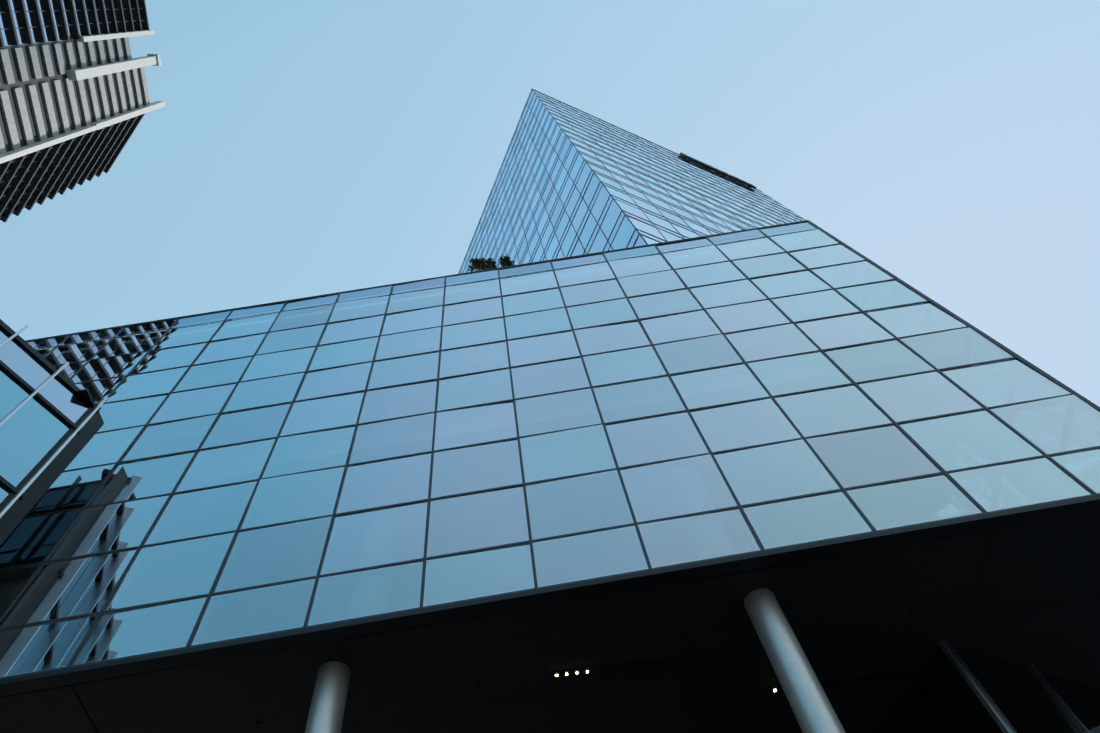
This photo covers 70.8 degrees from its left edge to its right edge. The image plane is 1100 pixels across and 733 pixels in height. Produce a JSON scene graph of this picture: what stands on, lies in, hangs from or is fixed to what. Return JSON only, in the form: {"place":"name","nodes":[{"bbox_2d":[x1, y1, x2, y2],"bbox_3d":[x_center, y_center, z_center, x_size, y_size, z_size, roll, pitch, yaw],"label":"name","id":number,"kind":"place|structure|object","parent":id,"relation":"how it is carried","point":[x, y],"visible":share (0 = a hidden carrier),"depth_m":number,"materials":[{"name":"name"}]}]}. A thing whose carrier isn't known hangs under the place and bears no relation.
{"place":"outdoors","nodes":[
{"label":"outdoors","id":0,"kind":"place"},
{"bbox_2d":[0,0,164,221],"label":"tower","id":1,"kind":"structure","parent":0,"point":[33,155],"depth_m":107.84,"materials":[{"name":"grey metal"}]},
{"bbox_2d":[0,37,131,83],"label":"tower louvres","id":2,"kind":"object","parent":1,"relation":"attached to","point":[5,62],"visible":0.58,"depth_m":102.95,"materials":[{"name":"grey metal"}]},
{"bbox_2d":[0,8,143,217],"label":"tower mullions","id":3,"kind":"object","parent":1,"relation":"attached to","point":[63,143],"depth_m":108.13,"materials":[{"name":"black metal"}]},
{"bbox_2d":[0,67,149,154],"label":"tower panels","id":4,"kind":"object","parent":1,"relation":"attached to","point":[9,120],"visible":0.81,"depth_m":104.72,"materials":[{"name":"grey metal"}]},
{"bbox_2d":[1,237,1090,665],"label":"podium frames","id":5,"kind":"structure","parent":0,"point":[351,465],"depth_m":13.50,"materials":[{"name":"black metal"}]},
{"bbox_2d":[0,0,1099,406],"label":"sky","id":6,"kind":"structure","parent":0,"point":[295,149],"materials":[{"name":"blue"}]},
{"bbox_2d":[871,646,1099,732],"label":"lobby","id":7,"kind":"object","parent":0,"point":[938,694],"visible":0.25,"depth_m":10.78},
{"label":"ground","id":8,"kind":"structure","parent":0,"visible":0},
{"bbox_2d":[0,319,103,544],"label":"box frame","id":9,"kind":"object","parent":8,"relation":"on","point":[18,510],"visible":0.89,"depth_m":13.56,"materials":[{"name":"black metal"}]},
{"bbox_2d":[0,367,76,503],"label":"window","id":10,"kind":"structure","parent":9,"relation":"in","point":[33,430],"depth_m":13.11,"materials":[{"name":"blue glass"}]},
{"bbox_2d":[0,328,95,422],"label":"window","id":11,"kind":"structure","parent":9,"relation":"attached to","point":[32,371],"depth_m":14.07,"materials":[{"name":"blue glass"}]},
{"bbox_2d":[0,325,107,517],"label":"metal poles","id":12,"kind":"object","parent":9,"relation":"attached to","point":[17,495],"visible":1,"depth_m":13.29,"materials":[{"name":"grey metal"}]},
{"bbox_2d":[305,588,845,732],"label":"columns","id":13,"kind":"structure","parent":8,"relation":"on","point":[810,703],"depth_m":9.33,"materials":[{"name":"grey metal"}]},
{"bbox_2d":[0,511,1099,732],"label":"soffit slab","id":14,"kind":"structure","parent":13,"relation":"on","point":[976,615],"depth_m":10.23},
{"bbox_2d":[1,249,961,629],"bbox_3d":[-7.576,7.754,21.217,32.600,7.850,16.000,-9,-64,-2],"label":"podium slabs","id":15,"kind":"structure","parent":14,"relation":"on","point":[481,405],"depth_m":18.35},
{"bbox_2d":[468,255,514,279],"bbox_3d":[-1.788,-2.602,24.955,1.985,6.572,1.104,-9,-64,-2],"label":"terrace tree","id":16,"kind":"object","parent":15,"relation":"on","point":[486,263],"depth_m":27.37,"materials":[{"name":"green plant"}]},
{"bbox_2d":[0,512,1099,732],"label":"soffit panels","id":17,"kind":"object","parent":14,"relation":"attached to","point":[429,667],"visible":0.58,"depth_m":10.47,"materials":[{"name":"black metal"}]},
{"bbox_2d":[0,220,1099,696],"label":"facade edge trim","id":18,"kind":"structure","parent":14,"relation":"on","point":[412,618],"depth_m":9.94,"materials":[{"name":"black metal"}]},
{"bbox_2d":[0,222,1099,677],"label":"glass facade","id":19,"kind":"structure","parent":18,"relation":"in","point":[258,556],"depth_m":13.12,"materials":[{"name":"blue glass"}]},
{"bbox_2d":[0,221,1099,679],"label":"podium mullions","id":20,"kind":"object","parent":18,"relation":"attached to","point":[858,509],"visible":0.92,"depth_m":13.27,"materials":[{"name":"black metal"}]},
{"bbox_2d":[255,609,912,725],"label":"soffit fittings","id":21,"kind":"object","parent":14,"relation":"attached to","point":[689,649],"visible":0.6,"depth_m":10.48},
{"bbox_2d":[545,654,916,694],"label":"ceiling lights","id":22,"kind":"object","parent":14,"relation":"attached to","point":[700,658],"visible":1,"depth_m":10.64,"materials":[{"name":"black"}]},
{"bbox_2d":[459,89,1095,687],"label":"tower frame","id":23,"kind":"object","parent":14,"relation":"on","point":[611,185],"visible":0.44,"depth_m":56.85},
{"bbox_2d":[458,89,891,704],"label":"glass facade","id":24,"kind":"structure","parent":23,"relation":"attached to","point":[572,195],"depth_m":52.74,"materials":[{"name":"blue glass"}]},
{"bbox_2d":[680,152,756,188],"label":"roof opening","id":25,"kind":"object","parent":23,"relation":"attached to","point":[716,170],"visible":1,"depth_m":83.48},
{"bbox_2d":[534,91,1068,679],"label":"glass facade","id":26,"kind":"structure","parent":23,"relation":"attached to","point":[654,191],"depth_m":52.55,"materials":[{"name":"blue glass"}]},
{"bbox_2d":[938,639,1090,732],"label":"columns","id":27,"kind":"structure","parent":8,"relation":"on","point":[984,697],"depth_m":10.48,"materials":[{"name":"grey metal"}]}
]}

